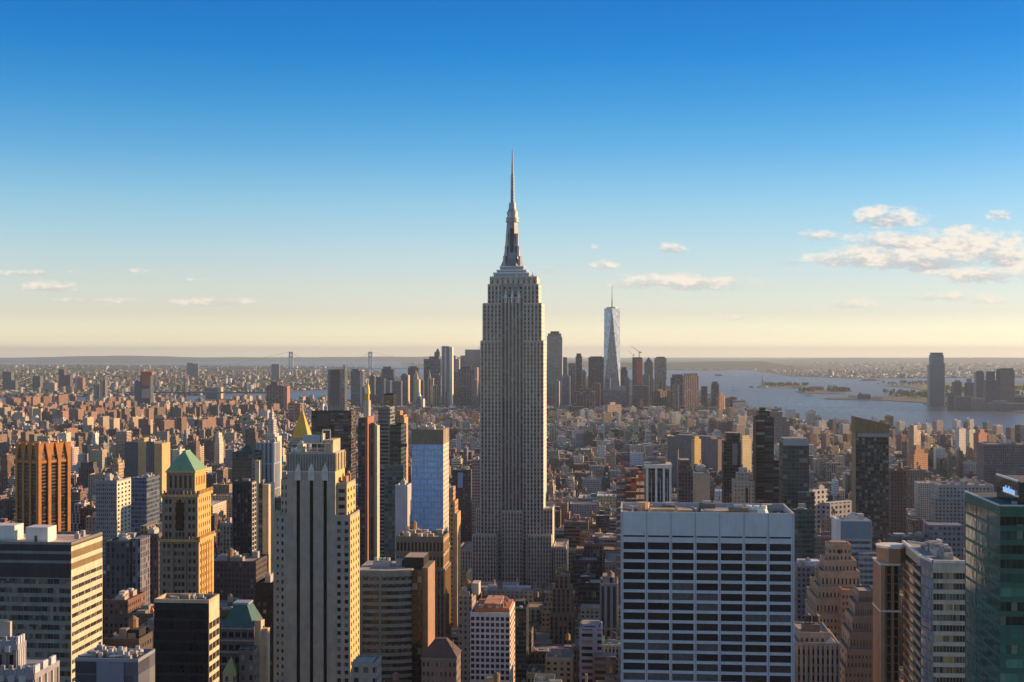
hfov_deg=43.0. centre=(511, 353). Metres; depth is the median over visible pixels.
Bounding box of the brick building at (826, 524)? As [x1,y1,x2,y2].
[823,509,840,531]
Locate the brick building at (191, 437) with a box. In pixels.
[186,434,196,449]
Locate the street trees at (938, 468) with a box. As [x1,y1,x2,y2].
[0,400,1012,475]
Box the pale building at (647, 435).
[645,429,650,442]
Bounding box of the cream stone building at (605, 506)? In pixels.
[601,501,609,512]
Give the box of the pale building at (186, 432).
[183,428,189,449]
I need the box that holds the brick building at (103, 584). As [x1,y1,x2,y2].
[102,568,105,643]
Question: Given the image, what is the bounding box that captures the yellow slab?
[692,436,700,468]
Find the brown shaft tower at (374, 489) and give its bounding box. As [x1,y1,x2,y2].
[369,422,379,560]
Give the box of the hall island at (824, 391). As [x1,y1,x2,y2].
[795,389,851,393]
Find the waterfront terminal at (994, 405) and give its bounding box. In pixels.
[986,400,1023,410]
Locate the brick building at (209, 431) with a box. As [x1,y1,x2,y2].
[204,427,212,437]
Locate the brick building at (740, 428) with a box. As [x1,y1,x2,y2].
[733,423,744,434]
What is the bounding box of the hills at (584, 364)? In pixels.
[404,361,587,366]
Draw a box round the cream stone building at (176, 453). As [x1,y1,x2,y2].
[172,447,184,462]
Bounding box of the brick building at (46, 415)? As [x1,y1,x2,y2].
[41,411,51,422]
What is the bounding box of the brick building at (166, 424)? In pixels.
[161,419,173,434]
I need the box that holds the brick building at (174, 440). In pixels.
[170,433,179,448]
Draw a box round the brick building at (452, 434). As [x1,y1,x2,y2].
[449,429,456,440]
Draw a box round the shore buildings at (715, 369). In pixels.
[675,369,755,369]
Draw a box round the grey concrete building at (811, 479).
[809,465,813,488]
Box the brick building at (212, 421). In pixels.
[205,416,215,427]
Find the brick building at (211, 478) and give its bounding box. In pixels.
[206,473,216,495]
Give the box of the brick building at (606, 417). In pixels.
[601,412,611,422]
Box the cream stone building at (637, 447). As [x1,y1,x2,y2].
[630,444,642,451]
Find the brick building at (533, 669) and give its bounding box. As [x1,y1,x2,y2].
[526,663,544,681]
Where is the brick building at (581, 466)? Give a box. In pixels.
[574,458,588,471]
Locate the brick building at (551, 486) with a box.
[549,473,553,496]
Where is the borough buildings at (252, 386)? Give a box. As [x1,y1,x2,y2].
[0,371,378,396]
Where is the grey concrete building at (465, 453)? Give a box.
[463,445,467,466]
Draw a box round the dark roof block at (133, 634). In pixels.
[103,615,152,648]
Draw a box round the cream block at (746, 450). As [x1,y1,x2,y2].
[740,435,751,471]
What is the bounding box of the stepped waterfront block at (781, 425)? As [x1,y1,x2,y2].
[770,409,789,444]
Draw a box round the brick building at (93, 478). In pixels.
[88,467,107,501]
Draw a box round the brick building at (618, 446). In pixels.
[613,442,624,451]
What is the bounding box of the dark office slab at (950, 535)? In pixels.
[888,522,962,588]
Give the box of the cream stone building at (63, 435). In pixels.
[58,428,70,441]
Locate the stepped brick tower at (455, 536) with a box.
[450,486,460,628]
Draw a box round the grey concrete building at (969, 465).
[963,459,976,476]
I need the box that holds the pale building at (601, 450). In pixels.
[598,443,604,456]
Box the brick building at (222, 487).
[212,479,231,494]
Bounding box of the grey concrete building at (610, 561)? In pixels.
[605,551,615,576]
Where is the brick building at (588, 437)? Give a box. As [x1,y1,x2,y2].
[584,430,592,447]
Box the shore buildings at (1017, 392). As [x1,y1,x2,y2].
[945,390,1020,404]
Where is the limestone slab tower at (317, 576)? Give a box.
[274,429,359,681]
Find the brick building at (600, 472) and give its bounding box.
[594,462,603,477]
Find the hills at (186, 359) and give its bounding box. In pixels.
[0,356,587,361]
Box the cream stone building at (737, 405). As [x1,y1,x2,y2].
[733,402,746,408]
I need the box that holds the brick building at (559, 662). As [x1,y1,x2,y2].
[545,644,573,681]
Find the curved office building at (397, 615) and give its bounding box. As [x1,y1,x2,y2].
[360,552,434,681]
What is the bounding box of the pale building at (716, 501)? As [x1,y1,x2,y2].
[713,496,721,502]
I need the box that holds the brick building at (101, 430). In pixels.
[93,426,105,435]
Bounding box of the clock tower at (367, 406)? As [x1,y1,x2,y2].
[364,382,370,416]
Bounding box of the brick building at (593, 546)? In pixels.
[584,535,603,577]
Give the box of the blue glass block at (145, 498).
[131,472,159,535]
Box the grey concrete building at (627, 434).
[624,428,630,441]
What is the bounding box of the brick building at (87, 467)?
[77,460,98,486]
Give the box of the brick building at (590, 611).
[574,591,620,636]
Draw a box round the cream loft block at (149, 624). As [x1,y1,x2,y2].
[141,617,153,648]
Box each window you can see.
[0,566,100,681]
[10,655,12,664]
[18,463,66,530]
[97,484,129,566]
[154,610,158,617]
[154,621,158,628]
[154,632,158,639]
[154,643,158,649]
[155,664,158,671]
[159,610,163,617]
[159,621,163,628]
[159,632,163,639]
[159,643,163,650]
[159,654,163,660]
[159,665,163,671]
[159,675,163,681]
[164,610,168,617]
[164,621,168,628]
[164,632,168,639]
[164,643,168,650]
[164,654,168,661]
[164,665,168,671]
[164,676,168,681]
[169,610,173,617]
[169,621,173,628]
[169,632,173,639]
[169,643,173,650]
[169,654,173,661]
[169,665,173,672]
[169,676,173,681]
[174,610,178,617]
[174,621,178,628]
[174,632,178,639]
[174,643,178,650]
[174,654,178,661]
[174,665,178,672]
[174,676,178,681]
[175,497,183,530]
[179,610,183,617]
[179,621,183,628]
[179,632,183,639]
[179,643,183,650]
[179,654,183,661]
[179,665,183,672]
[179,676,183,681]
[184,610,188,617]
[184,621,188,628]
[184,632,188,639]
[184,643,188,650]
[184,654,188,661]
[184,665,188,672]
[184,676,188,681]
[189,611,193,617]
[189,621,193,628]
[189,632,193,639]
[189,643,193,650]
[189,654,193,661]
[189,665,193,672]
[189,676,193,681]
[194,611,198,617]
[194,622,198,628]
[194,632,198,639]
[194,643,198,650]
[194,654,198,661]
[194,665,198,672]
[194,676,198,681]
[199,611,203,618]
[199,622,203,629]
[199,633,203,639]
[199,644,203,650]
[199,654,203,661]
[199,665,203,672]
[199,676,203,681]
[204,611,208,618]
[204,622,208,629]
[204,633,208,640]
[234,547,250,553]
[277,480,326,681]
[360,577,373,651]
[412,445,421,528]
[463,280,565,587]
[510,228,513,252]
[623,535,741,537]
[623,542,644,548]
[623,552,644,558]
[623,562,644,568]
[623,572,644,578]
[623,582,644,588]
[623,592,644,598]
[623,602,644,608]
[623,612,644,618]
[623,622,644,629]
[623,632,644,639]
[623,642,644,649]
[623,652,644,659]
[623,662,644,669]
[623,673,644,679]
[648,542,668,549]
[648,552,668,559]
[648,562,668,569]
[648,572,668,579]
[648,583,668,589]
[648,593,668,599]
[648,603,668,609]
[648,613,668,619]
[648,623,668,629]
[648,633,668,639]
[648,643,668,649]
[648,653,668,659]
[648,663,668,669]
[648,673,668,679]
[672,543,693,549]
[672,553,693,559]
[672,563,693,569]
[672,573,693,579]
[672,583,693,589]
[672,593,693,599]
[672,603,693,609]
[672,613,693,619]
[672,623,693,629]
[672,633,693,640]
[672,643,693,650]
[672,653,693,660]
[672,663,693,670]
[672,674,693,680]
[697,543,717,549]
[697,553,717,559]
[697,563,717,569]
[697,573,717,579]
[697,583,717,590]
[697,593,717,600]
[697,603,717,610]
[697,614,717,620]
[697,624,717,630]
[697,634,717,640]
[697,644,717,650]
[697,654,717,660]
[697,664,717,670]
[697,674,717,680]
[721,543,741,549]
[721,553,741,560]
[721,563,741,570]
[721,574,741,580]
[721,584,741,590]
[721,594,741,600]
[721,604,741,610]
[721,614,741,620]
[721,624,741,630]
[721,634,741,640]
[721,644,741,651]
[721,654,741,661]
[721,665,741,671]
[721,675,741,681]
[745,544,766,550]
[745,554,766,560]
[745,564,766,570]
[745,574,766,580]
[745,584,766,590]
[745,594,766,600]
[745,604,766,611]
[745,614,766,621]
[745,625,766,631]
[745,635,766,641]
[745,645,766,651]
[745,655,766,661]
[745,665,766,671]
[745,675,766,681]
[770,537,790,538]
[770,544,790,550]
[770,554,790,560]
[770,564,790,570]
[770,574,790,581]
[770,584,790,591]
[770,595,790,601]
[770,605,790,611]
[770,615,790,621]
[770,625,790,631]
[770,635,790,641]
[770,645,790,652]
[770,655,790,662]
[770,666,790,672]
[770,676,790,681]
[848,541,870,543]
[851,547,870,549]
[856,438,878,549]
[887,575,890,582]
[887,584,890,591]
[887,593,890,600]
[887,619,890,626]
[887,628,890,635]
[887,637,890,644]
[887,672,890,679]
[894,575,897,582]
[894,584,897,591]
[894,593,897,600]
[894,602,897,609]
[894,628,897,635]
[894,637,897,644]
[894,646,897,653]
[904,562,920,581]
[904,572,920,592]
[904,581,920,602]
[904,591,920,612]
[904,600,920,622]
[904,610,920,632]
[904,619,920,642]
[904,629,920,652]
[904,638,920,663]
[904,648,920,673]
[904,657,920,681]
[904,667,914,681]
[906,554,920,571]
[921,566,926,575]
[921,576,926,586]
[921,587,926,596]
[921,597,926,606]
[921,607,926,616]
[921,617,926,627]
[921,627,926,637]
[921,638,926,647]
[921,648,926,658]
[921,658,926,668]
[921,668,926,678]
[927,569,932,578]
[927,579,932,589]
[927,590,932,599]
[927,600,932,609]
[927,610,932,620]
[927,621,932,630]
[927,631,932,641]
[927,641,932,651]
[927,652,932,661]
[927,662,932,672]
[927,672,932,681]
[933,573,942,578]
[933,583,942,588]
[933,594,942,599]
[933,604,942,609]
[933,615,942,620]
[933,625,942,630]
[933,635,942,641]
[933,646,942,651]
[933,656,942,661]
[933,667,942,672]
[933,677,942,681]
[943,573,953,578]
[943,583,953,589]
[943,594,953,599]
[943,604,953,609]
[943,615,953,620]
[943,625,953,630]
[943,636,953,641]
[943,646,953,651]
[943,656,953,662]
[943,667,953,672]
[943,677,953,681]
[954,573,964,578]
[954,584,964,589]
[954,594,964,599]
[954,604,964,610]
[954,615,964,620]
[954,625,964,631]
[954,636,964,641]
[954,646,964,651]
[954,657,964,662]
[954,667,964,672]
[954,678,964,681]
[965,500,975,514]
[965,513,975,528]
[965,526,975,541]
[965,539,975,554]
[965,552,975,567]
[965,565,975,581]
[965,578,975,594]
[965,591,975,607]
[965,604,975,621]
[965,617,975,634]
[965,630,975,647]
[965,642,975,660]
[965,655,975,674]
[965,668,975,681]
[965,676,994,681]
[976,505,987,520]
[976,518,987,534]
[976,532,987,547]
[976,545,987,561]
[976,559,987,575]
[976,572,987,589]
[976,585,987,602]
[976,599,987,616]
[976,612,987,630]
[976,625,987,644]
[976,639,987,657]
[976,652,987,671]
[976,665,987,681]
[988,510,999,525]
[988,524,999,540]
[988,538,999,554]
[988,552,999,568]
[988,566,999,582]
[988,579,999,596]
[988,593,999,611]
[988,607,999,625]
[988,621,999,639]
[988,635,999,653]
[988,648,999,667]
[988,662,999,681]
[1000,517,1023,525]
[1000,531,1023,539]
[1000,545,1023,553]
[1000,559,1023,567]
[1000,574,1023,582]
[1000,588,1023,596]
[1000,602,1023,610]
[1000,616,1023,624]
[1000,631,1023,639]
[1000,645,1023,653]
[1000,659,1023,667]
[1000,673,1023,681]
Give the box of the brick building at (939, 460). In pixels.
[937,457,945,470]
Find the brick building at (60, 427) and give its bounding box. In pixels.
[54,423,68,431]
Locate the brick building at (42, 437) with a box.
[37,433,51,440]
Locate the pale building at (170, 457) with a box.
[170,449,171,465]
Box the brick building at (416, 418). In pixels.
[414,413,418,425]
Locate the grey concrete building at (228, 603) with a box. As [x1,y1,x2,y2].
[219,593,238,607]
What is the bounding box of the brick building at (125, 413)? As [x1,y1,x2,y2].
[121,407,129,420]
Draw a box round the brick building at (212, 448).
[209,431,225,459]
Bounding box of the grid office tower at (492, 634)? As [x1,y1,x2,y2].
[470,595,514,681]
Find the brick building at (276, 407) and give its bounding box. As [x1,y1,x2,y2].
[271,403,279,412]
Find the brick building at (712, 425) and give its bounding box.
[708,419,716,432]
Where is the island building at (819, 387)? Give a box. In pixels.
[809,386,823,389]
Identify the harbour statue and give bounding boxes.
[758,374,767,386]
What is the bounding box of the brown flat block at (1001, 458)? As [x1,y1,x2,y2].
[977,441,1023,491]
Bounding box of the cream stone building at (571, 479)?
[568,470,573,489]
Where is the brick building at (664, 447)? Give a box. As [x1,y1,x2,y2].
[662,442,666,453]
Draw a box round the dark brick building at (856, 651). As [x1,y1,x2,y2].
[839,585,872,681]
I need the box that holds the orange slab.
[667,434,724,483]
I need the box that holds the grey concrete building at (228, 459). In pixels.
[224,446,236,467]
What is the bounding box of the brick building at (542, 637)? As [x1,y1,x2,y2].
[529,619,552,643]
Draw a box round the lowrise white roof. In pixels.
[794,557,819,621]
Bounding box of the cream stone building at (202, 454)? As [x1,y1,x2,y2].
[200,443,203,464]
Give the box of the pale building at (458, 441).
[456,432,460,452]
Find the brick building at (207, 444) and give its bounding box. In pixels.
[198,436,212,458]
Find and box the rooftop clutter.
[1,390,1022,472]
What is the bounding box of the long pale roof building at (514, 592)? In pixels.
[487,581,533,601]
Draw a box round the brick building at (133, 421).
[129,416,141,430]
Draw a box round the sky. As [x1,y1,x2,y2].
[0,0,1023,357]
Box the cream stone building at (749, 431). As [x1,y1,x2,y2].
[745,427,752,440]
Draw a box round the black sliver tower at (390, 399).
[384,393,396,414]
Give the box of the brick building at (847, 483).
[846,473,849,493]
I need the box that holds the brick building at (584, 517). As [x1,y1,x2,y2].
[572,514,591,528]
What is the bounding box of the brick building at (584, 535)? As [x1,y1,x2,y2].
[580,522,594,544]
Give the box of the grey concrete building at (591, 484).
[582,476,601,493]
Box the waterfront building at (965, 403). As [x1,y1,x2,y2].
[954,396,984,410]
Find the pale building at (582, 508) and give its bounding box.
[570,495,599,518]
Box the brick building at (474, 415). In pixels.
[470,411,478,423]
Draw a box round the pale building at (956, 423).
[952,418,960,428]
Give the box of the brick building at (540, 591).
[534,583,546,601]
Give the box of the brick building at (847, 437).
[843,433,851,445]
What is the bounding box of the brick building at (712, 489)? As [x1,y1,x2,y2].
[710,476,715,499]
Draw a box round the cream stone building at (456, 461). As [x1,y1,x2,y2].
[451,455,461,474]
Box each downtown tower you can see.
[351,369,364,405]
[369,374,375,402]
[376,367,394,403]
[381,379,402,405]
[401,373,409,403]
[408,366,419,400]
[419,378,423,398]
[424,348,441,399]
[433,384,438,405]
[435,373,441,401]
[454,355,459,371]
[454,372,457,403]
[458,367,478,405]
[460,350,479,398]
[472,378,477,408]
[552,379,559,407]
[562,374,569,404]
[563,357,566,373]
[568,363,575,404]
[573,386,594,407]
[576,353,581,390]
[582,370,586,388]
[588,356,603,405]
[593,382,600,406]
[603,386,625,407]
[605,377,610,388]
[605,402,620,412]
[620,367,627,385]
[625,377,629,405]
[633,385,647,409]
[642,373,649,405]
[644,357,652,402]
[651,389,666,406]
[654,357,665,390]
[659,378,665,390]
[672,383,678,410]
[701,386,706,406]
[711,381,718,406]
[717,393,724,410]
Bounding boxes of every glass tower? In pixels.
[233,478,256,553]
[328,365,346,409]
[378,405,394,559]
[384,423,406,560]
[412,422,448,530]
[547,331,562,405]
[603,299,620,388]
[722,432,740,502]
[779,437,814,558]
[964,473,1023,681]
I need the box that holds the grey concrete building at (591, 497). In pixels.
[578,487,596,501]
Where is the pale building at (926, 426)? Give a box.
[922,420,930,434]
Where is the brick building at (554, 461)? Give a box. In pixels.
[549,455,558,467]
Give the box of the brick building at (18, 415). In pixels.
[14,411,24,419]
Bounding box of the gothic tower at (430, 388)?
[428,368,433,404]
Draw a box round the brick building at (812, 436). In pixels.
[805,432,816,451]
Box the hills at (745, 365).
[620,361,817,369]
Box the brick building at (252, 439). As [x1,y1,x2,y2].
[246,423,258,449]
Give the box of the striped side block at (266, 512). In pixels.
[259,479,274,572]
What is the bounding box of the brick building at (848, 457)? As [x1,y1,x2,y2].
[843,449,851,465]
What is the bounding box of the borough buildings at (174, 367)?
[0,364,379,375]
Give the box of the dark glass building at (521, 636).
[514,599,528,681]
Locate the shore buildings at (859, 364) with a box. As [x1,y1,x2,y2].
[811,362,1023,366]
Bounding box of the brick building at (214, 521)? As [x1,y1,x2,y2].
[211,513,217,548]
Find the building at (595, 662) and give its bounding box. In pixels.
[579,620,615,681]
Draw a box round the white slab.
[395,479,410,560]
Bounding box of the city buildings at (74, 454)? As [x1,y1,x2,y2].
[0,380,1023,473]
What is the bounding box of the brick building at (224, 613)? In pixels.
[219,608,231,681]
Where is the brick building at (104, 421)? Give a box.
[99,416,108,428]
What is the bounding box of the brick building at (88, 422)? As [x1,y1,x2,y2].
[83,416,93,431]
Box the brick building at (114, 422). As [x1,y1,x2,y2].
[109,417,119,429]
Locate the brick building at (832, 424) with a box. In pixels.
[829,419,835,433]
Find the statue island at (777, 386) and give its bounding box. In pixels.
[756,385,808,387]
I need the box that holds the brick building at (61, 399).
[57,395,65,404]
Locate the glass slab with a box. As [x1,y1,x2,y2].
[831,512,875,587]
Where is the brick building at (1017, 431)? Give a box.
[1015,424,1023,441]
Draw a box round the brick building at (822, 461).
[819,455,828,476]
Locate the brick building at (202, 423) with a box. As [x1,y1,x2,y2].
[198,418,207,429]
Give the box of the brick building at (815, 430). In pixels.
[809,426,819,436]
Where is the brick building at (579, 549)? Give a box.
[576,545,615,571]
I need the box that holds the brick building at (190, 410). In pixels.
[186,407,195,414]
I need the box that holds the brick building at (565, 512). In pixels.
[547,497,569,524]
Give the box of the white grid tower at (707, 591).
[621,500,793,681]
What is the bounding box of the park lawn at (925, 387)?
[896,385,1023,398]
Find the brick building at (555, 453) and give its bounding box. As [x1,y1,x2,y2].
[547,449,559,460]
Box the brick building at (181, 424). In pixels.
[177,416,186,432]
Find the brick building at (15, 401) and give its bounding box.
[11,398,20,406]
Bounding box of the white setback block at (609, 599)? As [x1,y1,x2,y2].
[600,570,617,636]
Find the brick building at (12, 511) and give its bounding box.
[8,506,14,519]
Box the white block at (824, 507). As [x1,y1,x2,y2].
[809,485,851,532]
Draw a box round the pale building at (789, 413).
[785,409,794,419]
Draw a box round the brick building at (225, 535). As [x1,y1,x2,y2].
[219,517,231,553]
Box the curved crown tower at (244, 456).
[232,444,261,548]
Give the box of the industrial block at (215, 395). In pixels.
[206,387,222,398]
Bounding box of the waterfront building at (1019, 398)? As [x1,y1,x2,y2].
[1015,395,1023,402]
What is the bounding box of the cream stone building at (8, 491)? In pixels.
[3,485,14,496]
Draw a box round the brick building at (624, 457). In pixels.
[616,453,629,467]
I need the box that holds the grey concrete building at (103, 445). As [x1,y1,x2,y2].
[100,440,108,464]
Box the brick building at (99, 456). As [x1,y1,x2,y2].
[90,446,106,471]
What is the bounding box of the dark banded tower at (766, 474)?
[753,407,778,502]
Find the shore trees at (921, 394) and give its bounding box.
[764,380,1023,397]
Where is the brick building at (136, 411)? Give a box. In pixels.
[132,406,139,416]
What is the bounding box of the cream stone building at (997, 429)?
[992,424,1002,434]
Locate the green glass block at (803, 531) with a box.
[790,503,812,560]
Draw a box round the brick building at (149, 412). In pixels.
[145,407,153,419]
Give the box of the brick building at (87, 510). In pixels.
[80,500,95,531]
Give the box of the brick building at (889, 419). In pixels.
[885,415,893,427]
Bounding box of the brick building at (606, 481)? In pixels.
[602,472,610,490]
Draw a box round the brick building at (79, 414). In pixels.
[75,408,83,421]
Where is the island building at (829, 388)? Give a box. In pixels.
[827,384,836,390]
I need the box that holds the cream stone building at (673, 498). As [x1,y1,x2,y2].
[671,487,676,501]
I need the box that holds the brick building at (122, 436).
[116,426,130,461]
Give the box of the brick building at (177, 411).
[172,407,182,417]
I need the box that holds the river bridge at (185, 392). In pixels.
[126,382,265,399]
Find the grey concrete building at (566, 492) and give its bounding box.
[563,487,573,496]
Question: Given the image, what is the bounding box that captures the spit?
[0,362,163,362]
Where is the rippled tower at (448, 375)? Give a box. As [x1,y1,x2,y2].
[442,346,453,404]
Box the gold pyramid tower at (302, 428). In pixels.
[291,405,310,446]
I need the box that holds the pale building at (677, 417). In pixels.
[675,411,680,423]
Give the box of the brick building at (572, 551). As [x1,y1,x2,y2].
[569,547,575,580]
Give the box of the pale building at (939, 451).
[933,446,944,468]
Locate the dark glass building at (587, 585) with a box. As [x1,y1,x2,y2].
[578,566,599,603]
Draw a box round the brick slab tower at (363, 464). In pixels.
[358,415,373,565]
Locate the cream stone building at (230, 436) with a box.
[225,432,235,443]
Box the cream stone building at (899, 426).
[895,420,904,437]
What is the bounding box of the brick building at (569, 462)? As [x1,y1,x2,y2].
[566,456,573,469]
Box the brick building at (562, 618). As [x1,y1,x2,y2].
[549,563,574,643]
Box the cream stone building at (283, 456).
[282,444,285,463]
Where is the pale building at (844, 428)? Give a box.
[839,420,849,434]
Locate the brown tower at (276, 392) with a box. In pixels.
[266,382,289,409]
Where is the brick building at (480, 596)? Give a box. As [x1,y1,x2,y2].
[476,589,483,601]
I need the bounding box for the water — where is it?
[0,358,1023,435]
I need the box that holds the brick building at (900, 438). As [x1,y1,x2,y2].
[896,434,906,451]
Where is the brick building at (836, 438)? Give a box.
[833,435,842,443]
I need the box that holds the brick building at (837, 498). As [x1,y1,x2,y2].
[834,493,841,500]
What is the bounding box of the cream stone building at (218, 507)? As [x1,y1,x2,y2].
[211,498,225,519]
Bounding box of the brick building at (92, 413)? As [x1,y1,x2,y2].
[87,410,96,421]
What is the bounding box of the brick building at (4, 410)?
[1,406,10,417]
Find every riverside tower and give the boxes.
[908,425,920,453]
[927,353,944,405]
[947,380,961,408]
[955,427,965,455]
[965,378,975,397]
[966,428,974,448]
[973,429,986,455]
[974,371,983,397]
[983,371,999,407]
[996,368,1014,402]
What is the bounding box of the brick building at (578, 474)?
[574,469,591,484]
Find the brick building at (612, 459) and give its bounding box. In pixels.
[610,448,615,469]
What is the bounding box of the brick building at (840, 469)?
[835,461,846,479]
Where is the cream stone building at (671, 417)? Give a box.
[669,411,674,423]
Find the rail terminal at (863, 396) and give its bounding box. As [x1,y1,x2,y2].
[857,391,870,398]
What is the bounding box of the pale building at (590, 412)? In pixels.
[586,409,593,418]
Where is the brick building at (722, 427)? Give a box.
[717,421,726,432]
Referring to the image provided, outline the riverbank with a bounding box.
[824,383,1023,412]
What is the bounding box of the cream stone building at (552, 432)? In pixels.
[549,424,555,441]
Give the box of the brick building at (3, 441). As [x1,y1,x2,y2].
[0,432,6,449]
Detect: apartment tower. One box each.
[112,453,123,476]
[252,459,261,549]
[677,450,692,502]
[693,464,709,502]
[851,416,888,549]
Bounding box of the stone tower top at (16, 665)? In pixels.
[0,619,59,681]
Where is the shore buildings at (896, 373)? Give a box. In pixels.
[767,366,1023,377]
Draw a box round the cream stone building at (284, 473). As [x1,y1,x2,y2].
[282,470,286,478]
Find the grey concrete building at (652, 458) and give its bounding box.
[648,456,656,461]
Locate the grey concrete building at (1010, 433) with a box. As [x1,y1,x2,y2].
[1006,427,1014,440]
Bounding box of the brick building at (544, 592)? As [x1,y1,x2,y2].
[539,589,575,624]
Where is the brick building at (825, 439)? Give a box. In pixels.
[821,433,829,450]
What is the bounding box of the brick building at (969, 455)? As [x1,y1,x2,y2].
[966,443,972,461]
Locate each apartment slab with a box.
[125,437,148,477]
[146,439,169,497]
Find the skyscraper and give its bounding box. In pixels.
[461,149,568,587]
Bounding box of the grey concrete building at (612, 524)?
[609,512,615,532]
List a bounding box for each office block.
[75,641,154,681]
[106,532,150,603]
[140,522,161,603]
[154,593,218,681]
[452,466,471,543]
[472,456,479,534]
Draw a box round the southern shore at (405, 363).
[401,359,587,364]
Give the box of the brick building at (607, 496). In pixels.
[597,488,615,509]
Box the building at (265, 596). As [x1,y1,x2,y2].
[256,572,273,681]
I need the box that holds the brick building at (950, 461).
[946,454,955,473]
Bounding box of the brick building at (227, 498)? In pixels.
[212,493,231,517]
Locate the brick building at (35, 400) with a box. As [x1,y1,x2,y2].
[31,396,39,405]
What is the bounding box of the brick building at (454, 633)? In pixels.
[451,628,457,645]
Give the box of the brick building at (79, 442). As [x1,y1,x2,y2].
[76,435,83,453]
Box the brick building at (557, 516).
[555,506,560,527]
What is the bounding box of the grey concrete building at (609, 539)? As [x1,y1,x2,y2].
[590,531,615,544]
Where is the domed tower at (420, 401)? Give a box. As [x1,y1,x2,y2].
[416,392,424,408]
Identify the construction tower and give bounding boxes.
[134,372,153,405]
[632,357,642,404]
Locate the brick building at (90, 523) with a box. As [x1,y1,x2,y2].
[86,512,95,531]
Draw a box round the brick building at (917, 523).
[909,516,922,532]
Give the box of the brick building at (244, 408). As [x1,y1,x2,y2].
[240,404,248,413]
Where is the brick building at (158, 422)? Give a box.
[155,417,165,430]
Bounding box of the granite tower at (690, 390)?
[682,373,698,408]
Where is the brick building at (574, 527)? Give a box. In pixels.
[564,514,588,546]
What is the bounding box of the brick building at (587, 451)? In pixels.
[579,445,592,460]
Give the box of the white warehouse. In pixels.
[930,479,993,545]
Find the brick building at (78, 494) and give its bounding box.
[71,486,87,521]
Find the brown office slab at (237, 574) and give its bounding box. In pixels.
[214,547,268,606]
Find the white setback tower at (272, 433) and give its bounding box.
[267,406,281,495]
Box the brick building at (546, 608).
[541,582,552,630]
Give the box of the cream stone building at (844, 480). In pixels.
[842,472,849,491]
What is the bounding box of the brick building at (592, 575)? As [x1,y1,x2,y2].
[582,563,595,577]
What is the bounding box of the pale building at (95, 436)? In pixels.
[91,430,98,444]
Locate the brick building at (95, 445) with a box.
[88,442,99,461]
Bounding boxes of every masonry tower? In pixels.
[157,450,215,595]
[394,520,450,639]
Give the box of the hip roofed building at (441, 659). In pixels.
[421,637,461,681]
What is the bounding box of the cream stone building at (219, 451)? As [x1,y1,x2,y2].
[214,430,223,463]
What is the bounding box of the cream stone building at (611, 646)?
[602,635,620,680]
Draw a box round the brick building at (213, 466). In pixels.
[205,461,220,471]
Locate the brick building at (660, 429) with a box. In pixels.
[657,422,663,437]
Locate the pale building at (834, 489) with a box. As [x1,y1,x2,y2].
[831,475,838,500]
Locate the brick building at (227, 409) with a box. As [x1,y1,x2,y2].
[223,404,231,414]
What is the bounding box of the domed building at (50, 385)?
[43,379,56,392]
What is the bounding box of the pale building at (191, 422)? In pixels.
[187,417,196,426]
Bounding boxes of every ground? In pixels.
[3,372,400,396]
[14,399,962,498]
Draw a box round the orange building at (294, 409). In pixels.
[288,401,303,421]
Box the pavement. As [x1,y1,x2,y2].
[14,465,947,493]
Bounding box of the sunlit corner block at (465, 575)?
[461,568,471,587]
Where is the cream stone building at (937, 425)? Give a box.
[932,420,943,431]
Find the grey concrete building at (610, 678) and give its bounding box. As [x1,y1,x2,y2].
[597,663,620,681]
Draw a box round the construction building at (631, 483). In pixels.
[616,467,644,603]
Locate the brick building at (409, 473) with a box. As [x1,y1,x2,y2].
[408,459,411,496]
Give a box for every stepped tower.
[670,374,682,406]
[732,467,753,502]
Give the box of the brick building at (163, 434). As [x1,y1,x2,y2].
[156,429,168,441]
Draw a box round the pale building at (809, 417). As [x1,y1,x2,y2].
[806,412,813,423]
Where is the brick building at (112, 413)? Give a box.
[105,410,116,417]
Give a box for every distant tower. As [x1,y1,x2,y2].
[3,372,17,389]
[32,376,42,389]
[59,369,71,388]
[75,377,84,389]
[94,380,107,397]
[187,363,198,376]
[271,364,279,380]
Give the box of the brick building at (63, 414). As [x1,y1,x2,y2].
[59,410,68,420]
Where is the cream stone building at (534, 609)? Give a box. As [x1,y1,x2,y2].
[519,591,541,624]
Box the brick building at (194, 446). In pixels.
[188,438,199,459]
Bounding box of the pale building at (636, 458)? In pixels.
[630,449,643,466]
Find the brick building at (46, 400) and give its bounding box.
[41,396,50,404]
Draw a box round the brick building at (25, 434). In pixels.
[21,430,33,441]
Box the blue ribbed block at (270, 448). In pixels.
[256,438,279,509]
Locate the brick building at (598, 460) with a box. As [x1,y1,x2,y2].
[591,456,604,464]
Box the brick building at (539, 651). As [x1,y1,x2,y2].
[532,633,571,663]
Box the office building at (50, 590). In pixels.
[0,523,101,681]
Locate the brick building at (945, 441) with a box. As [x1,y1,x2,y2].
[941,434,950,450]
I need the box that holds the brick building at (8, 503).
[1,491,14,514]
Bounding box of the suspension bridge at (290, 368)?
[199,352,423,372]
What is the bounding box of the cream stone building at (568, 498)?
[562,493,577,501]
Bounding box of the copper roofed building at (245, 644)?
[220,600,269,681]
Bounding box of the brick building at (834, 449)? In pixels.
[826,442,838,453]
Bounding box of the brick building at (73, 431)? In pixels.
[63,427,77,436]
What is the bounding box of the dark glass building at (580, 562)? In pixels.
[573,554,597,597]
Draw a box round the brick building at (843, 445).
[839,441,850,451]
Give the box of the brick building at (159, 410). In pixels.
[154,406,165,419]
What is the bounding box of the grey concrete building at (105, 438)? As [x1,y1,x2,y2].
[98,433,108,452]
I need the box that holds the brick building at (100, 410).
[93,407,103,415]
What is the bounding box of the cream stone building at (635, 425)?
[633,418,638,432]
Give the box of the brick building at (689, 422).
[685,417,693,429]
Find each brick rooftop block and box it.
[104,588,144,637]
[128,603,153,625]

